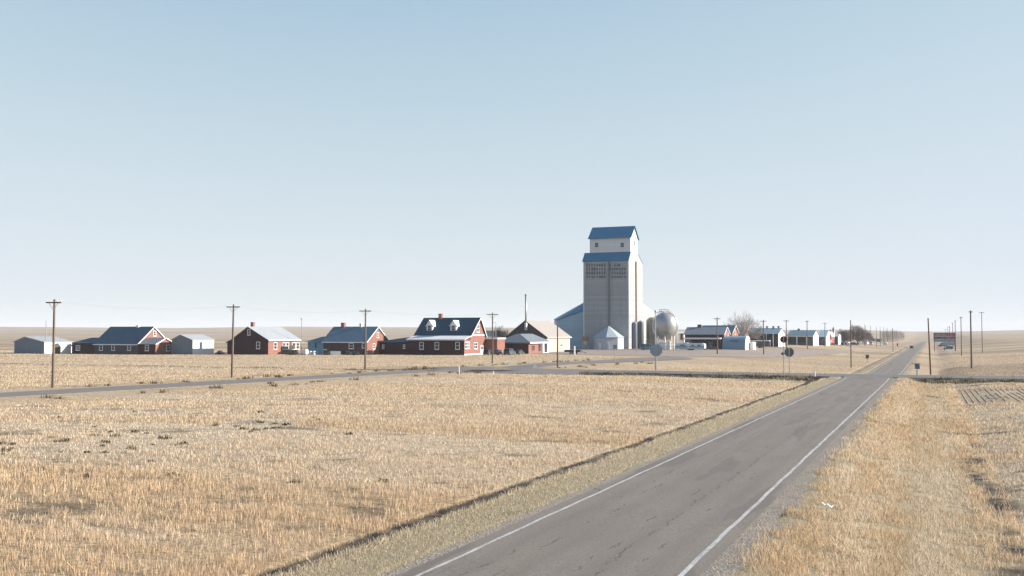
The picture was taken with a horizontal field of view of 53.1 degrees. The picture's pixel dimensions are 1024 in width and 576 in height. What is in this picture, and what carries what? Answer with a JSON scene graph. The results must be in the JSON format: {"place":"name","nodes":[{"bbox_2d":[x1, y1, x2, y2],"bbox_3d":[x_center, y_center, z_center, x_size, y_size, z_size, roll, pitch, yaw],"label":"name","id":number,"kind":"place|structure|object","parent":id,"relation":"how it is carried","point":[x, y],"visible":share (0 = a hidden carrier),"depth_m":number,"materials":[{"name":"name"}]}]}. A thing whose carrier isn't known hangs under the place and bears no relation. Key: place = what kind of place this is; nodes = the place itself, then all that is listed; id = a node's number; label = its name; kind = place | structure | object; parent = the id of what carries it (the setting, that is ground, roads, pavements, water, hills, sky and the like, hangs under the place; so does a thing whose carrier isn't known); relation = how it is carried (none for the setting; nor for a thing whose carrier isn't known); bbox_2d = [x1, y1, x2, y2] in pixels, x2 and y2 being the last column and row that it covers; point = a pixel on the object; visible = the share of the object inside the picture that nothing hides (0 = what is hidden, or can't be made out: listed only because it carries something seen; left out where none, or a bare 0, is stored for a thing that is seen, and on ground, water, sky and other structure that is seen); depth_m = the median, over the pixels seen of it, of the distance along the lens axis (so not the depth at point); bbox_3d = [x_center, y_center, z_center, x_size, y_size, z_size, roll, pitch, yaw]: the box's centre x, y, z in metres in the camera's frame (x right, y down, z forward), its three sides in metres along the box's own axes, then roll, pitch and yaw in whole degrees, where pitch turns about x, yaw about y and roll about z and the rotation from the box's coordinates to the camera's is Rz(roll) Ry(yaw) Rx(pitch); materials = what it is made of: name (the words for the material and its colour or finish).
{"place":"outdoors","nodes":[
{"label":"outdoors","id":0,"kind":"place"},
{"bbox_2d":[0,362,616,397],"bbox_3d":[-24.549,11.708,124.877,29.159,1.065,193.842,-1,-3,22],"label":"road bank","id":1,"kind":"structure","parent":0,"point":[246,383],"depth_m":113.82,"materials":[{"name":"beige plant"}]},
{"bbox_2d":[0,360,628,396],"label":"side road","id":2,"kind":"structure","parent":0,"point":[47,392],"depth_m":120.07,"materials":[{"name":"grey asphalt"}]},
{"bbox_2d":[0,327,1023,575],"bbox_3d":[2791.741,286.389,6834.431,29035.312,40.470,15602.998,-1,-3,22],"label":"ground","id":3,"kind":"structure","parent":0,"point":[1000,343],"depth_m":51.65,"materials":[{"name":"beige plant"}]},
{"bbox_2d":[13,336,73,353],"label":"metal shed","id":4,"kind":"structure","parent":3,"relation":"on","point":[34,344],"depth_m":289.32,"materials":[{"name":"white metal"}]},
{"bbox_2d":[46,299,60,387],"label":"utility pole","id":5,"kind":"object","parent":3,"relation":"on","point":[54,302],"visible":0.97,"depth_m":108.69,"materials":[{"name":"brown wood"}]},
{"bbox_2d":[51,343,71,353],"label":"lean shed","id":6,"kind":"structure","parent":3,"relation":"on","point":[62,348],"depth_m":283.51,"materials":[{"name":"white metal"}]},
{"bbox_2d":[55,347,59,353],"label":"door","id":7,"kind":"structure","parent":6,"relation":"in","point":[57,349],"depth_m":283.07,"materials":[{"name":"grey metal"}]},
{"bbox_2d":[72,325,171,354],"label":"farm house","id":8,"kind":"structure","parent":3,"relation":"on","point":[137,339],"depth_m":280.25,"materials":[{"name":"brick"}]},
{"bbox_2d":[171,334,214,354],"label":"machine shed","id":9,"kind":"structure","parent":3,"relation":"on","point":[192,344],"depth_m":276.71,"materials":[{"name":"white metal"}]},
{"bbox_2d":[215,351,226,354],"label":"parked truck","id":10,"kind":"object","parent":3,"relation":"on","point":[220,352],"visible":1,"depth_m":271.82,"materials":[{"name":"black paint"}]},
{"bbox_2d":[226,304,239,377],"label":"utility pole","id":11,"kind":"object","parent":3,"relation":"on","point":[232,349],"visible":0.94,"depth_m":135.96,"materials":[{"name":"brown wood"}]},
{"bbox_2d":[225,322,300,354],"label":"brick house","id":12,"kind":"structure","parent":3,"relation":"on","point":[252,340],"depth_m":276.49,"materials":[{"name":"red brick"}]},
{"bbox_2d":[301,318,301,349],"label":"utility pole","id":13,"kind":"object","parent":3,"relation":"on","point":[301,333],"visible":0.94,"depth_m":282.75,"materials":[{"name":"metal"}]},
{"bbox_2d":[300,349,307,354],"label":"white tank box","id":14,"kind":"object","parent":3,"relation":"on","point":[303,352],"visible":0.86,"depth_m":271.76,"materials":[{"name":"paint"}]},
{"bbox_2d":[331,351,338,354],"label":"picket fence","id":15,"kind":"object","parent":3,"relation":"on","point":[334,352],"visible":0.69,"depth_m":267.20,"materials":[{"name":"white paint"}]},
{"bbox_2d":[306,323,388,354],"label":"blue wing house","id":16,"kind":"structure","parent":3,"relation":"on","point":[342,339],"depth_m":275.27,"materials":[{"name":"teal"}]},
{"bbox_2d":[349,343,353,348],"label":"window","id":17,"kind":"structure","parent":16,"relation":"in","point":[351,345],"depth_m":272.50,"materials":[{"name":"white paint"}]},
{"bbox_2d":[359,309,370,369],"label":"utility pole","id":18,"kind":"object","parent":3,"relation":"on","point":[362,311],"visible":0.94,"depth_m":161.34,"materials":[{"name":"brown wood"}]},
{"bbox_2d":[51,301,485,315],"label":"power line","id":19,"kind":"object","parent":18,"relation":"attached to","point":[276,310],"visible":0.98,"depth_m":150.41,"materials":[{"name":"metal"}]},
{"bbox_2d":[366,350,373,354],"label":"shrub","id":20,"kind":"object","parent":3,"relation":"on","point":[368,352],"visible":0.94,"depth_m":269.64,"materials":[{"name":"brown plant"}]},
{"bbox_2d":[0,349,882,575],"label":"stubble","id":21,"kind":"object","parent":3,"relation":"on","point":[184,500],"visible":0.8,"depth_m":53.71,"materials":[{"name":"beige plant"}]},
{"bbox_2d":[380,314,505,354],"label":"dormer house","id":22,"kind":"structure","parent":3,"relation":"on","point":[440,335],"depth_m":274.39,"materials":[{"name":"red brick"}]},
{"bbox_2d":[419,342,423,349],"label":"window","id":23,"kind":"structure","parent":22,"relation":"in","point":[421,344],"depth_m":271.63,"materials":[{"name":"white paint"}]},
{"bbox_2d":[434,342,438,349],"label":"window","id":24,"kind":"structure","parent":22,"relation":"in","point":[436,343],"depth_m":269.91,"materials":[{"name":"white paint"}]},
{"bbox_2d":[455,342,459,349],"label":"window","id":25,"kind":"structure","parent":22,"relation":"in","point":[457,344],"depth_m":267.68,"materials":[{"name":"white paint"}]},
{"bbox_2d":[483,350,491,354],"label":"parked car","id":26,"kind":"object","parent":3,"relation":"on","point":[488,352],"visible":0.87,"depth_m":268.45,"materials":[{"name":"black paint"}]},
{"bbox_2d":[485,331,495,337],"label":"pale roof house","id":27,"kind":"structure","parent":3,"relation":"on","point":[489,333],"depth_m":438.60,"materials":[{"name":"white paint"}]},
{"bbox_2d":[487,313,497,363],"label":"utility pole","id":28,"kind":"object","parent":3,"relation":"on","point":[492,314],"visible":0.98,"depth_m":196.22,"materials":[{"name":"brown wood"}]},
{"bbox_2d":[493,349,502,354],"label":"parked car","id":29,"kind":"object","parent":3,"relation":"on","point":[497,351],"visible":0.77,"depth_m":270.28,"materials":[{"name":"silver metal"}]},
{"bbox_2d":[491,324,505,337],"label":"sapling","id":30,"kind":"object","parent":3,"relation":"on","point":[498,331],"visible":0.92,"depth_m":369.15,"materials":[{"name":"grey plant"}]},
{"bbox_2d":[503,348,515,354],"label":"parked car","id":31,"kind":"object","parent":3,"relation":"on","point":[509,351],"visible":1,"depth_m":268.98,"materials":[{"name":"grey paint"}]},
{"bbox_2d":[0,358,1023,482],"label":"weeds","id":32,"kind":"object","parent":3,"relation":"on","point":[789,376],"visible":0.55,"depth_m":130.41,"materials":[{"name":"plant"}]},
{"bbox_2d":[515,349,523,354],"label":"parked car","id":33,"kind":"object","parent":3,"relation":"on","point":[518,351],"visible":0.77,"depth_m":274.96,"materials":[{"name":"paint"}]},
{"bbox_2d":[471,364,578,374],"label":"road junction","id":34,"kind":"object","parent":3,"relation":"on","point":[529,369],"visible":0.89,"depth_m":156.46,"materials":[{"name":"grey asphalt"}]},
{"bbox_2d":[505,334,551,353],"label":"brick office","id":35,"kind":"structure","parent":3,"relation":"on","point":[529,343],"depth_m":287.62,"materials":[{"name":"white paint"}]},
{"bbox_2d":[542,343,548,352],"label":"doorway","id":36,"kind":"structure","parent":35,"relation":"in","point":[545,346],"depth_m":295.65,"materials":[{"name":"white paint"}]},
{"bbox_2d":[504,294,571,351],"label":"brick hall","id":37,"kind":"structure","parent":3,"relation":"on","point":[546,330],"depth_m":309.76,"materials":[{"name":"white paint"}]},
{"bbox_2d":[557,325,558,366],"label":"utility pole","id":38,"kind":"object","parent":3,"relation":"on","point":[557,347],"visible":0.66,"depth_m":177.44,"materials":[{"name":"brown wood"}]},
{"bbox_2d":[564,350,585,353],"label":"flat trailer","id":39,"kind":"object","parent":3,"relation":"on","point":[572,351],"visible":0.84,"depth_m":280.08,"materials":[{"name":"metal"}]},
{"bbox_2d":[582,337,587,344],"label":"rusty hopper","id":40,"kind":"object","parent":3,"relation":"on","point":[585,340],"visible":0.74,"depth_m":360.87,"materials":[{"name":"metal"}]},
{"bbox_2d":[554,226,656,348],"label":"grain elevator","id":41,"kind":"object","parent":3,"relation":"on","point":[612,279],"visible":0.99,"depth_m":368.41,"materials":[{"name":"white metal"}]},
{"bbox_2d":[624,337,627,348],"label":"drive door","id":42,"kind":"structure","parent":41,"relation":"in","point":[625,338],"depth_m":363.03,"materials":[{"name":"metal"}]},
{"bbox_2d":[377,379,839,575],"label":"gravel shoulder","id":43,"kind":"object","parent":3,"relation":"on","point":[428,557],"visible":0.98,"depth_m":31.58},
{"bbox_2d":[594,326,623,348],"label":"grain bin","id":44,"kind":"object","parent":3,"relation":"on","point":[608,337],"visible":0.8,"depth_m":357.20,"materials":[{"name":"silver metal"}]},
{"bbox_2d":[632,320,636,348],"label":"slim tank","id":45,"kind":"object","parent":3,"relation":"on","point":[634,334],"visible":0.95,"depth_m":366.10,"materials":[{"name":"grey metal"}]},
{"bbox_2d":[637,320,643,348],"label":"storage tank","id":46,"kind":"object","parent":3,"relation":"on","point":[640,332],"visible":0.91,"depth_m":368.83,"materials":[{"name":"metal"}]},
{"bbox_2d":[640,344,651,349],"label":"parked van","id":47,"kind":"object","parent":3,"relation":"on","point":[643,347],"visible":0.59,"depth_m":344.03,"materials":[{"name":"teal paint"}]},
{"bbox_2d":[646,317,657,344],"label":"dome tank","id":48,"kind":"object","parent":3,"relation":"on","point":[650,335],"visible":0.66,"depth_m":370.93,"materials":[{"name":"metal"}]},
{"bbox_2d":[650,344,661,370],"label":"octagon sign","id":49,"kind":"object","parent":3,"relation":"on","point":[655,349],"visible":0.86,"depth_m":157.61,"materials":[{"name":"metal"}]},
{"bbox_2d":[655,310,663,369],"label":"street lamp","id":50,"kind":"object","parent":3,"relation":"on","point":[655,336],"visible":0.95,"depth_m":177.68,"materials":[{"name":"metal"}]},
{"bbox_2d":[397,341,926,575],"bbox_3d":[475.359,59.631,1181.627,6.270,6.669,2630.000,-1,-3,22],"label":"highway","id":51,"kind":"structure","parent":3,"relation":"on","point":[698,508],"depth_m":32.23,"materials":[{"name":"grey asphalt"}]},
{"bbox_2d":[646,340,682,349],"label":"pipe fence","id":52,"kind":"object","parent":3,"relation":"on","point":[649,346],"visible":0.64,"depth_m":340.78,"materials":[{"name":"metal"}]},
{"bbox_2d":[652,309,678,349],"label":"egg tank","id":53,"kind":"object","parent":3,"relation":"on","point":[666,326],"visible":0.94,"depth_m":346.74,"materials":[{"name":"metal"}]},
{"bbox_2d":[678,331,684,342],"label":"white block building","id":54,"kind":"structure","parent":3,"relation":"on","point":[681,336],"depth_m":392.85,"materials":[{"name":"paint"}]},
{"bbox_2d":[673,342,705,349],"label":"camper trailer","id":55,"kind":"object","parent":3,"relation":"on","point":[688,346],"visible":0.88,"depth_m":338.51,"materials":[{"name":"paint"}]},
{"bbox_2d":[534,348,849,357],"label":"gravel lot","id":56,"kind":"structure","parent":3,"relation":"on","point":[771,352],"depth_m":314.81,"materials":[{"name":"beige gravel"}]},
{"bbox_2d":[683,325,730,348],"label":"gabled house","id":57,"kind":"structure","parent":3,"relation":"on","point":[701,334],"depth_m":359.49,"materials":[{"name":"white paint"}]},
{"bbox_2d":[704,345,716,349],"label":"parked truck","id":58,"kind":"object","parent":3,"relation":"on","point":[710,347],"visible":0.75,"depth_m":347.46,"materials":[{"name":"grey paint"}]},
{"bbox_2d":[714,317,719,353],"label":"utility pole","id":59,"kind":"object","parent":3,"relation":"on","point":[717,318],"visible":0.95,"depth_m":287.99,"materials":[{"name":"brown wood"}]},
{"bbox_2d":[702,325,738,335],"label":"second gable house","id":60,"kind":"structure","parent":3,"relation":"on","point":[733,330],"depth_m":407.45,"materials":[{"name":"red brick"}]},
{"bbox_2d":[722,336,749,349],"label":"quonset hut","id":61,"kind":"object","parent":3,"relation":"on","point":[736,342],"visible":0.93,"depth_m":353.59,"materials":[{"name":"metal"}]},
{"bbox_2d":[722,312,762,339],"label":"bare tree","id":62,"kind":"object","parent":3,"relation":"on","point":[742,330],"visible":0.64,"depth_m":425.34,"materials":[{"name":"grey plant"}]},
{"bbox_2d":[750,342,755,349],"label":"white storage box","id":63,"kind":"object","parent":3,"relation":"on","point":[752,345],"visible":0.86,"depth_m":358.15,"materials":[{"name":"paint"}]},
{"bbox_2d":[750,340,772,347],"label":"boat trailer","id":64,"kind":"object","parent":3,"relation":"on","point":[759,343],"visible":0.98,"depth_m":397.86,"materials":[{"name":"metal"}]},
{"bbox_2d":[761,320,766,353],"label":"utility pole","id":65,"kind":"object","parent":3,"relation":"on","point":[763,335],"visible":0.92,"depth_m":305.97,"materials":[{"name":"brown wood"}]},
{"bbox_2d":[749,326,784,346],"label":"store","id":66,"kind":"structure","parent":3,"relation":"on","point":[773,335],"depth_m":433.65,"materials":[{"name":"white paint"}]},
{"bbox_2d":[780,336,786,371],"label":"round sign","id":67,"kind":"object","parent":3,"relation":"on","point":[783,339],"visible":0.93,"depth_m":146.03,"materials":[{"name":"metal"}]},
{"bbox_2d":[784,348,793,373],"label":"octagon sign","id":68,"kind":"object","parent":3,"relation":"on","point":[789,352],"visible":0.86,"depth_m":143.08,"materials":[{"name":"metal"}]},
{"bbox_2d":[700,379,897,575],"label":"gravel shoulder","id":69,"kind":"object","parent":3,"relation":"on","point":[771,513],"visible":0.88,"depth_m":31.71},
{"bbox_2d":[785,329,818,345],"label":"porch store","id":70,"kind":"structure","parent":3,"relation":"on","point":[797,337],"depth_m":494.85,"materials":[{"name":"wood"}]},
{"bbox_2d":[789,338,795,342],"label":"window","id":71,"kind":"structure","parent":70,"relation":"in","point":[791,340],"depth_m":494.88,"materials":[{"name":"glass"}]},
{"bbox_2d":[798,338,804,342],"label":"window","id":72,"kind":"structure","parent":70,"relation":"in","point":[800,340],"depth_m":493.31,"materials":[{"name":"glass"}]},
{"bbox_2d":[819,330,829,345],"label":"pale blue house","id":73,"kind":"structure","parent":3,"relation":"on","point":[824,336],"depth_m":524.94,"materials":[{"name":"wood"}]},
{"bbox_2d":[830,332,833,344],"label":"red shed","id":74,"kind":"structure","parent":3,"relation":"on","point":[831,337],"depth_m":542.65,"materials":[{"name":"paint"}]},
{"bbox_2d":[835,334,840,344],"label":"green gable house","id":75,"kind":"structure","parent":3,"relation":"on","point":[837,339],"depth_m":568.00,"materials":[{"name":"white paint"}]},
{"bbox_2d":[837,329,852,342],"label":"brown tree","id":76,"kind":"object","parent":3,"relation":"on","point":[845,335],"visible":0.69,"depth_m":606.32,"materials":[{"name":"grey plant"}]},
{"bbox_2d":[850,320,851,367],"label":"utility pole","id":77,"kind":"object","parent":3,"relation":"on","point":[850,346],"visible":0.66,"depth_m":235.11,"materials":[{"name":"brown wood"}]},
{"bbox_2d":[845,325,872,343],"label":"brown tree","id":78,"kind":"object","parent":3,"relation":"on","point":[857,332],"visible":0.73,"depth_m":626.90,"materials":[{"name":"grey plant"}]},
{"bbox_2d":[912,363,919,377],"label":"mailbox","id":79,"kind":"object","parent":3,"relation":"on","point":[917,366],"visible":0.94,"depth_m":137.22,"materials":[{"name":"white paint"}]},
{"bbox_2d":[927,318,931,374],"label":"utility pole","id":80,"kind":"object","parent":3,"relation":"on","point":[929,348],"visible":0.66,"depth_m":195.87,"materials":[{"name":"brown wood"}]},
{"bbox_2d":[933,333,954,350],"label":"billboard","id":81,"kind":"object","parent":3,"relation":"on","point":[944,340],"visible":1,"depth_m":474.07,"materials":[{"name":"grey wood"}]},
{"bbox_2d":[970,310,972,368],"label":"utility pole","id":82,"kind":"object","parent":3,"relation":"on","point":[971,340],"visible":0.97,"depth_m":219.53,"materials":[{"name":"brown wood"}]},
{"bbox_2d":[979,312,983,352],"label":"utility pole","id":83,"kind":"object","parent":3,"relation":"on","point":[981,323],"visible":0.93,"depth_m":388.62,"materials":[{"name":"brown wood"}]},
{"bbox_2d":[939,353,1023,544],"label":"field straw","id":84,"kind":"object","parent":3,"relation":"on","point":[1011,457],"visible":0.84,"depth_m":69.72,"materials":[{"name":"beige plant"}]},
{"bbox_2d":[956,388,1023,402],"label":"ploughed rows","id":85,"kind":"object","parent":3,"relation":"on","point":[990,394],"visible":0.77,"depth_m":102.07,"materials":[{"name":"soil"}]},
{"bbox_2d":[0,0,1023,331],"label":"sky","id":86,"kind":"structure","parent":0,"point":[833,163],"materials":[{"name":"blue"}]},
{"bbox_2d":[261,378,838,575],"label":"verge grass","id":87,"kind":"structure","parent":0,"point":[451,516],"depth_m":33.41,"materials":[{"name":"plant"}]},
{"bbox_2d":[535,356,691,368],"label":"town street","id":88,"kind":"structure","parent":0,"point":[641,359],"depth_m":222.20,"materials":[{"name":"grey asphalt"}]},
{"bbox_2d":[429,367,1023,378],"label":"crossing road","id":89,"kind":"structure","parent":0,"point":[817,374],"depth_m":147.55,"materials":[{"name":"grey asphalt"}]},
{"bbox_2d":[717,377,1023,575],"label":"bank grass","id":90,"kind":"structure","parent":0,"point":[911,390],"depth_m":35.40,"materials":[{"name":"plant"}]}
]}

